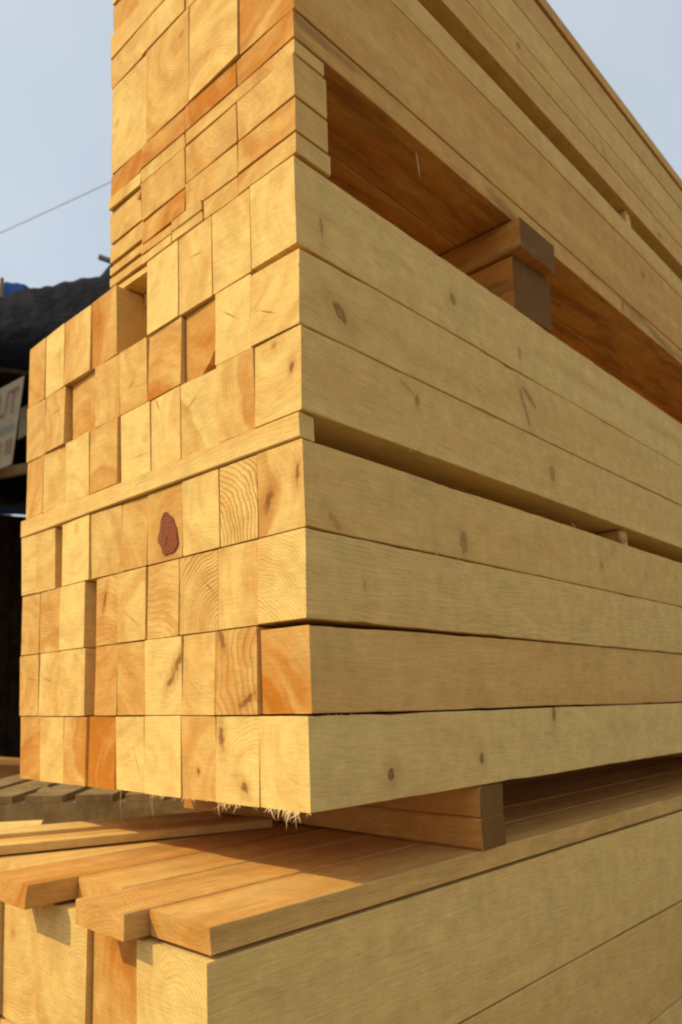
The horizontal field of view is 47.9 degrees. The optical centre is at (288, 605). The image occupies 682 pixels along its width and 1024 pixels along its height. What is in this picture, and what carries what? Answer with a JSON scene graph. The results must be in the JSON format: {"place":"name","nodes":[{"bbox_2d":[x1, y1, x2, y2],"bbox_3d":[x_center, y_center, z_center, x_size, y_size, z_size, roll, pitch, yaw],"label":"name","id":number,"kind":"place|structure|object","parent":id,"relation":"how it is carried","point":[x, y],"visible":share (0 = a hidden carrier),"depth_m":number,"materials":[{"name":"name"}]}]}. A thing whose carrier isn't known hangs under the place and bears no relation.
{"place":"outdoors","nodes":[
{"label":"outdoors","id":0,"kind":"place"},
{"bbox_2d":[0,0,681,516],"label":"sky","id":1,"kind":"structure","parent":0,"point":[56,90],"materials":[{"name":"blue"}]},
{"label":"timber","id":2,"kind":"object","parent":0,"visible":0},
{"bbox_2d":[469,256,551,331],"bbox_3d":[0.339,-0.630,1.779,0.150,0.118,0.500,6,-10,-44],"label":"bearer","id":3,"kind":"object","parent":2,"relation":"on","point":[518,285],"visible":0.32,"depth_m":1.59,"materials":[{"name":"brown wood"}]},
{"bbox_2d":[440,217,554,277],"bbox_3d":[0.338,-0.726,1.779,0.152,0.068,0.518,6,-10,-44],"label":"bearer","id":4,"kind":"object","parent":3,"relation":"on","point":[522,240],"visible":0.33,"depth_m":1.60,"materials":[{"name":"brown wood"}]},
{"bbox_3d":[1.699,-0.485,3.117,0.151,0.119,0.500,6,-10,-44],"label":"bearer","id":5,"kind":"object","parent":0,"visible":0},
{"bbox_3d":[1.703,-0.579,3.124,0.151,0.070,0.516,6,-10,-44],"label":"bearer","id":6,"kind":"object","parent":5,"relation":"on","visible":0},
{"bbox_2d":[111,149,141,196],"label":"timber","id":7,"kind":"object","parent":6,"relation":"on","point":[127,172],"visible":0.08,"depth_m":1.44,"materials":[{"name":"brown wood"}]},
{"bbox_2d":[112,56,146,174],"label":"timber","id":8,"kind":"object","parent":7,"relation":"on","point":[129,141],"visible":0.07,"depth_m":1.45,"materials":[{"name":"brown wood"}]},
{"bbox_2d":[140,109,186,168],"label":"timber","id":9,"kind":"object","parent":6,"relation":"on","point":[164,138],"visible":0.09,"depth_m":1.35,"materials":[{"name":"brown wood"}]},
{"bbox_2d":[146,8,190,141],"bbox_3d":[1.182,-0.793,2.739,3.940,0.181,0.128,6,-10,-44],"label":"timber","id":10,"kind":"object","parent":9,"relation":"on","point":[167,78],"visible":0.11,"depth_m":1.36,"materials":[{"name":"brown wood"}]},
{"bbox_2d":[185,62,681,423],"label":"timber","id":11,"kind":"object","parent":6,"relation":"on","point":[343,177],"visible":0.19,"depth_m":1.56,"materials":[{"name":"brown wood"}]},
{"bbox_2d":[189,0,241,101],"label":"timber","id":12,"kind":"object","parent":11,"relation":"on","point":[214,52],"visible":0.09,"depth_m":1.27,"materials":[{"name":"brown wood"}]},
{"bbox_2d":[237,9,681,408],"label":"timber","id":13,"kind":"object","parent":6,"relation":"on","point":[379,136],"visible":0.73,"depth_m":1.47,"materials":[{"name":"brown wood"}]},
{"bbox_2d":[239,0,681,350],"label":"timber","id":14,"kind":"object","parent":13,"relation":"on","point":[390,48],"visible":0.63,"depth_m":1.49,"materials":[{"name":"brown wood"}]},
{"bbox_2d":[390,0,681,297],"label":"timber","id":15,"kind":"object","parent":14,"relation":"on","point":[424,22],"visible":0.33,"depth_m":1.66,"materials":[{"name":"brown wood"}]},
{"bbox_2d":[111,0,164,59],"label":"lath","id":16,"kind":"object","parent":15,"relation":"on","point":[133,23],"visible":0.46,"depth_m":1.46,"materials":[{"name":"brown wood"}]},
{"bbox_2d":[418,0,681,280],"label":"timber","id":17,"kind":"object","parent":16,"relation":"on","point":[467,28],"visible":0.48,"depth_m":1.77,"materials":[{"name":"brown wood"}]},
{"bbox_2d":[466,0,681,247],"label":"timber","id":18,"kind":"object","parent":17,"relation":"on","point":[504,33],"visible":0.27,"depth_m":1.85,"materials":[{"name":"brown wood"}]},
{"bbox_2d":[486,0,681,231],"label":"timber","id":19,"kind":"object","parent":18,"relation":"on","point":[522,28],"visible":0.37,"depth_m":1.91,"materials":[{"name":"brown wood"}]},
{"bbox_2d":[513,0,681,210],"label":"timber","id":20,"kind":"object","parent":19,"relation":"on","point":[537,18],"visible":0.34,"depth_m":1.99,"materials":[{"name":"brown wood"}]},
{"bbox_2d":[534,0,681,191],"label":"timber","id":21,"kind":"object","parent":20,"relation":"on","point":[551,15],"visible":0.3,"depth_m":2.05,"materials":[{"name":"brown wood"}]},
{"bbox_3d":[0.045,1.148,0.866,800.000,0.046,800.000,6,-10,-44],"label":"ground","id":22,"kind":"structure","parent":0,"visible":0},
{"bbox_2d":[0,367,28,757],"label":"shed","id":23,"kind":"structure","parent":22,"relation":"on","point":[11,598],"depth_m":8.29,"materials":[{"name":"black wood"}]},
{"bbox_2d":[0,264,113,508],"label":"tarpaulin","id":24,"kind":"object","parent":23,"relation":"on","point":[30,318],"visible":0.13,"depth_m":5.83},
{"bbox_3d":[2.236,1.378,3.549,0.101,0.121,0.740,6,-10,-44],"label":"ground bearer","id":25,"kind":"object","parent":22,"relation":"on","visible":0},
{"bbox_2d":[648,997,681,1023],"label":"beam","id":26,"kind":"structure","parent":25,"relation":"on","point":[672,1014],"depth_m":1.72,"materials":[{"name":"brown wood"}]},
{"bbox_2d":[458,900,681,1023],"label":"beam","id":27,"kind":"structure","parent":26,"relation":"on","point":[632,975],"depth_m":1.53,"materials":[{"name":"brown wood"}]},
{"bbox_2d":[137,809,681,1023],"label":"beam","id":28,"kind":"structure","parent":27,"relation":"on","point":[457,951],"depth_m":1.14,"materials":[{"name":"brown wood"}]},
{"bbox_2d":[150,781,681,955],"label":"plank","id":29,"kind":"object","parent":28,"relation":"on","point":[214,924],"visible":0.97,"depth_m":1.09,"materials":[{"name":"brown wood"}]},
{"bbox_2d":[184,798,506,850],"bbox_3d":[0.063,0.419,1.558,0.084,0.050,0.804,6,-10,-44],"label":"bearer","id":30,"kind":"object","parent":29,"relation":"on","point":[486,833],"visible":0.69,"depth_m":1.37,"materials":[{"name":"brown wood"}]},
{"bbox_2d":[358,782,502,818],"bbox_3d":[0.061,0.370,1.573,0.085,0.052,0.810,6,-10,-44],"label":"bearer","id":31,"kind":"object","parent":30,"relation":"on","point":[482,801],"visible":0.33,"depth_m":1.30,"materials":[{"name":"brown wood"}]},
{"bbox_2d":[259,702,681,829],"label":"timber","id":32,"kind":"object","parent":31,"relation":"on","point":[309,764],"visible":1,"depth_m":1.19,"materials":[{"name":"brown wood"}]},
{"bbox_2d":[261,625,681,713],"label":"timber","id":33,"kind":"object","parent":32,"relation":"on","point":[308,669],"visible":1,"depth_m":1.22,"materials":[{"name":"brown wood"}]},
{"bbox_2d":[258,528,681,654],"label":"timber","id":34,"kind":"object","parent":33,"relation":"on","point":[307,576],"visible":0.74,"depth_m":1.22,"materials":[{"name":"brown wood"}]},
{"bbox_2d":[257,438,681,607],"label":"timber","id":35,"kind":"object","parent":34,"relation":"on","point":[302,483],"visible":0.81,"depth_m":1.25,"materials":[{"name":"brown wood"}]},
{"bbox_3d":[1.015,1.105,2.529,4.002,0.203,0.137,6,-10,-44],"label":"beam","id":36,"kind":"object","parent":25,"relation":"on","visible":0},
{"bbox_2d":[0,1017,14,1023],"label":"beam","id":37,"kind":"structure","parent":36,"relation":"on","point":[4,1020],"depth_m":1.21,"materials":[{"name":"brown wood"}]},
{"bbox_2d":[2,902,37,1023],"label":"beam","id":38,"kind":"structure","parent":37,"relation":"on","point":[20,932],"depth_m":1.19,"materials":[{"name":"brown wood"}]},
{"bbox_2d":[0,756,666,871],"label":"plank","id":39,"kind":"object","parent":38,"relation":"on","point":[32,859],"visible":0.21,"depth_m":1.34,"materials":[{"name":"brown wood"}]},
{"bbox_2d":[0,815,271,854],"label":"loose board","id":40,"kind":"object","parent":39,"relation":"on","point":[72,840],"visible":1,"depth_m":1.40,"materials":[{"name":"brown wood"}]},
{"bbox_3d":[0.914,0.916,2.653,4.002,0.202,0.136,6,-10,-44],"label":"beam","id":41,"kind":"object","parent":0,"visible":0},
{"bbox_2d":[0,901,3,1014],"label":"beam","id":42,"kind":"structure","parent":41,"relation":"on","point":[1,936],"depth_m":1.23,"materials":[{"name":"brown wood"}]},
{"bbox_2d":[0,814,243,857],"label":"plank","id":43,"kind":"object","parent":42,"relation":"on","point":[222,815],"visible":0.02,"depth_m":1.32,"materials":[{"name":"brown wood"}]},
{"bbox_2d":[0,811,221,838],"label":"loose board","id":44,"kind":"object","parent":43,"relation":"on","point":[44,829],"visible":0.71,"depth_m":1.50,"materials":[{"name":"brown wood"}]},
{"bbox_3d":[-0.595,0.895,3.002,1.080,0.146,1.200,-1,-7,3],"label":"pallet","id":45,"kind":"object","parent":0,"visible":0},
{"bbox_2d":[0,774,220,823],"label":"pallet","id":46,"kind":"object","parent":45,"relation":"on","point":[20,800],"visible":0.26,"depth_m":2.43,"materials":[{"name":"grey wood"}]},
{"bbox_3d":[1.195,1.075,2.322,4.001,0.203,0.137,6,-10,-44],"label":"beam","id":47,"kind":"object","parent":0,"visible":0},
{"bbox_3d":[1.202,0.872,2.358,4.003,0.202,0.136,6,-10,-44],"label":"beam","id":48,"kind":"object","parent":47,"relation":"on","visible":0},
{"bbox_2d":[92,931,150,1023],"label":"beam","id":49,"kind":"structure","parent":48,"relation":"on","point":[114,995],"depth_m":1.00,"materials":[{"name":"brown wood"}]},
{"bbox_2d":[75,770,681,941],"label":"plank","id":50,"kind":"object","parent":49,"relation":"on","point":[122,915],"visible":0.56,"depth_m":1.12,"materials":[{"name":"brown wood"}]},
{"bbox_3d":[1.105,1.090,2.425,4.002,0.203,0.137,6,-10,-44],"label":"beam","id":51,"kind":"object","parent":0,"visible":0},
{"bbox_3d":[1.094,0.886,2.445,4.001,0.203,0.137,6,-10,-44],"label":"beam","id":52,"kind":"object","parent":51,"relation":"on","visible":0},
{"bbox_2d":[34,899,93,1023],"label":"beam","id":53,"kind":"structure","parent":52,"relation":"on","point":[64,978],"depth_m":1.08,"materials":[{"name":"brown wood"}]},
{"bbox_2d":[0,757,681,909],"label":"plank","id":54,"kind":"object","parent":53,"relation":"on","point":[36,886],"visible":0.5,"depth_m":1.26,"materials":[{"name":"brown wood"}]},
{"bbox_2d":[78,762,681,897],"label":"plank","id":55,"kind":"object","parent":53,"relation":"on","point":[110,880],"visible":0.37,"depth_m":1.28,"materials":[{"name":"brown wood"}]},
{"bbox_3d":[1.625,0.537,3.111,0.093,0.053,0.812,6,-10,-44],"label":"bearer","id":56,"kind":"object","parent":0,"visible":0},
{"bbox_2d":[40,715,119,783],"bbox_3d":[0.972,0.429,2.877,4.023,0.125,0.092,6,-10,-44],"label":"timber","id":57,"kind":"object","parent":56,"relation":"on","point":[51,745],"visible":0.13,"depth_m":1.47,"materials":[{"name":"brown wood"}]},
{"bbox_2d":[38,651,60,715],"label":"timber","id":58,"kind":"object","parent":57,"relation":"on","point":[49,685],"visible":0.09,"depth_m":1.50,"materials":[{"name":"brown wood"}]},
{"bbox_2d":[40,588,61,653],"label":"timber","id":59,"kind":"object","parent":58,"relation":"on","point":[49,620],"visible":0.09,"depth_m":1.52,"materials":[{"name":"brown wood"}]},
{"bbox_2d":[36,528,63,592],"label":"timber","id":60,"kind":"object","parent":59,"relation":"on","point":[49,560],"visible":0.09,"depth_m":1.54,"materials":[{"name":"brown wood"}]},
{"bbox_2d":[595,530,627,545],"bbox_3d":[0.515,-0.120,2.125,0.035,0.036,0.826,6,-10,-44],"label":"lath","id":61,"kind":"object","parent":60,"relation":"on","point":[612,535],"visible":0.12,"depth_m":1.84,"materials":[{"name":"brown wood"}]},
{"bbox_2d":[66,431,90,503],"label":"timber","id":62,"kind":"object","parent":61,"relation":"on","point":[77,468],"visible":0.04,"depth_m":1.48,"materials":[{"name":"brown wood"}]},
{"bbox_2d":[73,372,95,439],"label":"timber","id":63,"kind":"object","parent":62,"relation":"on","point":[84,406],"visible":0.05,"depth_m":1.50,"materials":[{"name":"brown wood"}]},
{"bbox_2d":[64,305,94,387],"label":"timber","id":64,"kind":"object","parent":63,"relation":"on","point":[78,363],"visible":0.12,"depth_m":1.52,"materials":[{"name":"brown wood"}]},
{"bbox_2d":[90,417,121,493],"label":"timber","id":65,"kind":"object","parent":61,"relation":"on","point":[105,455],"visible":0.11,"depth_m":1.41,"materials":[{"name":"brown wood"}]},
{"bbox_2d":[95,354,121,427],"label":"timber","id":66,"kind":"object","parent":65,"relation":"on","point":[107,391],"visible":0.15,"depth_m":1.43,"materials":[{"name":"brown wood"}]},
{"bbox_2d":[92,285,150,369],"bbox_3d":[1.078,-0.375,2.860,4.028,0.136,0.090,6,-10,-44],"label":"timber","id":67,"kind":"object","parent":66,"relation":"on","point":[119,320],"visible":0.17,"depth_m":1.45,"materials":[{"name":"brown wood"}]},
{"bbox_2d":[121,402,151,481],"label":"timber","id":68,"kind":"object","parent":61,"relation":"on","point":[135,442],"visible":0.11,"depth_m":1.35,"materials":[{"name":"brown wood"}]},
{"bbox_2d":[119,337,148,414],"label":"timber","id":69,"kind":"object","parent":68,"relation":"on","point":[133,363],"visible":0.12,"depth_m":1.37,"materials":[{"name":"brown wood"}]},
{"bbox_2d":[151,386,181,469],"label":"timber","id":70,"kind":"object","parent":61,"relation":"on","point":[165,428],"visible":0.09,"depth_m":1.28,"materials":[{"name":"brown wood"}]},
{"bbox_2d":[148,317,185,401],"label":"timber","id":71,"kind":"object","parent":70,"relation":"on","point":[167,361],"visible":0.11,"depth_m":1.30,"materials":[{"name":"brown wood"}]},
{"bbox_2d":[147,240,185,335],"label":"timber","id":72,"kind":"object","parent":71,"relation":"on","point":[162,289],"visible":0.13,"depth_m":1.32,"materials":[{"name":"brown wood"}]},
{"bbox_2d":[181,369,218,457],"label":"timber","id":73,"kind":"object","parent":61,"relation":"on","point":[199,424],"visible":0.09,"depth_m":1.22,"materials":[{"name":"brown wood"}]},
{"bbox_2d":[186,299,215,382],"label":"timber","id":74,"kind":"object","parent":73,"relation":"on","point":[200,341],"visible":0.04,"depth_m":1.24,"materials":[{"name":"brown wood"}]},
{"bbox_2d":[179,216,214,317],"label":"timber","id":75,"kind":"object","parent":74,"relation":"on","point":[195,271],"visible":0.09,"depth_m":1.25,"materials":[{"name":"brown wood"}]},
{"bbox_2d":[62,715,124,785],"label":"timber","id":76,"kind":"object","parent":56,"relation":"on","point":[76,751],"visible":0.09,"depth_m":1.41,"materials":[{"name":"brown wood"}]},
{"bbox_2d":[60,648,95,715],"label":"timber","id":77,"kind":"object","parent":76,"relation":"on","point":[77,683],"visible":0.14,"depth_m":1.42,"materials":[{"name":"brown wood"}]},
{"bbox_2d":[59,581,100,650],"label":"timber","id":78,"kind":"object","parent":77,"relation":"on","point":[78,606],"visible":0.12,"depth_m":1.44,"materials":[{"name":"brown wood"}]},
{"bbox_2d":[62,515,96,585],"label":"timber","id":79,"kind":"object","parent":78,"relation":"on","point":[76,551],"visible":0.11,"depth_m":1.46,"materials":[{"name":"brown wood"}]},
{"bbox_2d":[88,715,160,789],"bbox_3d":[1.071,0.409,2.734,3.950,0.126,0.090,6,-10,-44],"label":"timber","id":80,"kind":"object","parent":56,"relation":"on","point":[102,756],"visible":0.16,"depth_m":1.35,"materials":[{"name":"brown wood"}]},
{"bbox_2d":[94,644,117,715],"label":"timber","id":81,"kind":"object","parent":80,"relation":"on","point":[106,683],"visible":0.13,"depth_m":1.36,"materials":[{"name":"brown wood"}]},
{"bbox_2d":[96,574,124,645],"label":"timber","id":82,"kind":"object","parent":81,"relation":"on","point":[106,621],"visible":0.12,"depth_m":1.38,"materials":[{"name":"brown wood"}]},
{"bbox_2d":[91,505,122,578],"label":"timber","id":83,"kind":"object","parent":82,"relation":"on","point":[106,536],"visible":0.09,"depth_m":1.39,"materials":[{"name":"brown wood"}]},
{"bbox_2d":[116,716,154,827],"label":"timber","id":84,"kind":"object","parent":56,"relation":"on","point":[130,737],"visible":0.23,"depth_m":1.28,"materials":[{"name":"brown wood"}]},
{"bbox_2d":[117,641,145,714],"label":"timber","id":85,"kind":"object","parent":84,"relation":"on","point":[130,678],"visible":0.12,"depth_m":1.30,"materials":[{"name":"brown wood"}]},
{"bbox_2d":[117,567,147,642],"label":"timber","id":86,"kind":"object","parent":85,"relation":"on","point":[132,599],"visible":0.14,"depth_m":1.31,"materials":[{"name":"brown wood"}]},
{"bbox_2d":[144,715,202,799],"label":"timber","id":87,"kind":"object","parent":56,"relation":"on","point":[163,759],"visible":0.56,"depth_m":1.21,"materials":[{"name":"brown wood"}]},
{"bbox_2d":[145,636,183,714],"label":"timber","id":88,"kind":"object","parent":87,"relation":"on","point":[163,676],"visible":0.12,"depth_m":1.23,"materials":[{"name":"brown wood"}]},
{"bbox_2d":[147,559,186,639],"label":"timber","id":89,"kind":"object","parent":88,"relation":"on","point":[163,617],"visible":0.12,"depth_m":1.25,"materials":[{"name":"brown wood"}]},
{"bbox_2d":[148,483,185,565],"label":"timber","id":90,"kind":"object","parent":89,"relation":"on","point":[165,527],"visible":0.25,"depth_m":1.26,"materials":[{"name":"brown wood"}]},
{"bbox_2d":[21,412,314,537],"bbox_3d":[-0.267,-0.205,1.350,0.033,0.036,0.834,6,-10,-44],"label":"lath","id":91,"kind":"object","parent":90,"relation":"on","point":[284,430],"visible":0.77,"depth_m":1.23,"materials":[{"name":"brown wood"}]},
{"bbox_2d":[216,348,256,442],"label":"timber","id":92,"kind":"object","parent":91,"relation":"on","point":[236,395],"visible":0.18,"depth_m":1.15,"materials":[{"name":"brown wood"}]},
{"bbox_2d":[215,274,254,365],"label":"timber","id":93,"kind":"object","parent":92,"relation":"on","point":[232,320],"visible":0.1,"depth_m":1.17,"materials":[{"name":"brown wood"}]},
{"bbox_2d":[212,189,256,294],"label":"timber","id":94,"kind":"object","parent":93,"relation":"on","point":[231,242],"visible":0.12,"depth_m":1.19,"materials":[{"name":"brown wood"}]},
{"bbox_2d":[204,178,238,218],"bbox_3d":[-0.084,-0.648,1.247,0.074,0.031,0.082,6,-10,-44],"label":"packing board","id":95,"kind":"object","parent":94,"relation":"on","point":[221,198],"visible":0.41,"depth_m":1.22,"materials":[{"name":"brown wood"}]},
{"bbox_2d":[185,145,239,209],"bbox_3d":[-0.107,-0.692,1.264,0.060,0.052,0.131,6,-10,-44],"label":"packing board","id":96,"kind":"object","parent":95,"relation":"on","point":[217,175],"visible":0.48,"depth_m":1.24,"materials":[{"name":"brown wood"}]},
{"bbox_2d":[186,104,239,182],"bbox_3d":[-0.103,-0.753,1.277,0.074,0.065,0.132,6,-10,-44],"label":"packing board","id":97,"kind":"object","parent":96,"relation":"on","point":[212,143],"visible":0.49,"depth_m":1.25,"materials":[{"name":"brown wood"}]},
{"bbox_2d":[186,39,323,144],"bbox_3d":[-0.061,-0.808,1.235,0.067,0.022,0.259,6,-10,-44],"label":"packing board","id":98,"kind":"object","parent":97,"relation":"on","point":[247,85],"visible":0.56,"depth_m":1.18,"materials":[{"name":"brown wood"}]},
{"bbox_2d":[255,325,681,562],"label":"timber","id":99,"kind":"object","parent":91,"relation":"on","point":[350,401],"visible":0.95,"depth_m":1.31,"materials":[{"name":"brown wood"}]},
{"bbox_2d":[250,249,681,505],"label":"timber","id":100,"kind":"object","parent":99,"relation":"on","point":[292,290],"visible":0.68,"depth_m":1.30,"materials":[{"name":"brown wood"}]},
{"bbox_2d":[250,156,681,466],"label":"timber","id":101,"kind":"object","parent":100,"relation":"on","point":[295,203],"visible":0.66,"depth_m":1.32,"materials":[{"name":"brown wood"}]},
{"bbox_2d":[238,132,330,194],"bbox_3d":[-0.009,-0.660,1.172,0.075,0.032,0.128,6,-10,-44],"label":"packing board","id":102,"kind":"object","parent":101,"relation":"on","point":[305,151],"visible":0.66,"depth_m":1.13,"materials":[{"name":"brown wood"}]},
{"bbox_2d":[238,97,327,173],"bbox_3d":[-0.010,-0.705,1.175,0.070,0.052,0.126,6,-10,-44],"label":"packing board","id":103,"kind":"object","parent":102,"relation":"on","point":[283,123],"visible":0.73,"depth_m":1.14,"materials":[{"name":"brown wood"}]},
{"bbox_2d":[237,53,326,140],"bbox_3d":[-0.013,-0.767,1.183,0.072,0.065,0.126,6,-10,-44],"label":"packing board","id":104,"kind":"object","parent":103,"relation":"on","point":[284,82],"visible":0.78,"depth_m":1.15,"materials":[{"name":"brown wood"}]},
{"bbox_2d":[181,705,555,802],"bbox_3d":[1.273,0.384,2.540,3.975,0.134,0.081,6,-10,-44],"label":"timber","id":105,"kind":"object","parent":56,"relation":"on","point":[198,734],"visible":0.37,"depth_m":1.15,"materials":[{"name":"brown wood"}]},
{"bbox_2d":[182,632,214,714],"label":"timber","id":106,"kind":"object","parent":105,"relation":"on","point":[198,697],"visible":0.12,"depth_m":1.17,"materials":[{"name":"brown wood"}]},
{"bbox_2d":[180,550,223,634],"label":"timber","id":107,"kind":"object","parent":106,"relation":"on","point":[198,593],"visible":0.11,"depth_m":1.19,"materials":[{"name":"brown wood"}]},
{"bbox_2d":[182,469,224,556],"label":"timber","id":108,"kind":"object","parent":107,"relation":"on","point":[201,512],"visible":0.13,"depth_m":1.19,"materials":[{"name":"brown wood"}]},
{"bbox_2d":[216,702,674,812],"bbox_3d":[1.328,0.379,2.468,3.972,0.143,0.095,6,-10,-44],"label":"timber","id":109,"kind":"object","parent":56,"relation":"on","point":[238,760],"visible":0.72,"depth_m":1.09,"materials":[{"name":"brown wood"}]},
{"bbox_2d":[215,626,276,714],"bbox_3d":[1.335,0.247,2.496,3.977,0.124,0.093,6,-10,-44],"label":"timber","id":110,"kind":"object","parent":109,"relation":"on","point":[238,674],"visible":0.2,"depth_m":1.10,"materials":[{"name":"brown wood"}]},
{"bbox_2d":[218,540,289,629],"bbox_3d":[1.355,0.124,2.526,4.024,0.123,0.090,6,-10,-44],"label":"timber","id":111,"kind":"object","parent":110,"relation":"on","point":[237,586],"visible":0.1,"depth_m":1.12,"materials":[{"name":"brown wood"}]},
{"bbox_2d":[220,455,260,546],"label":"timber","id":112,"kind":"object","parent":111,"relation":"on","point":[239,519],"visible":0.14,"depth_m":1.13,"materials":[{"name":"brown wood"}]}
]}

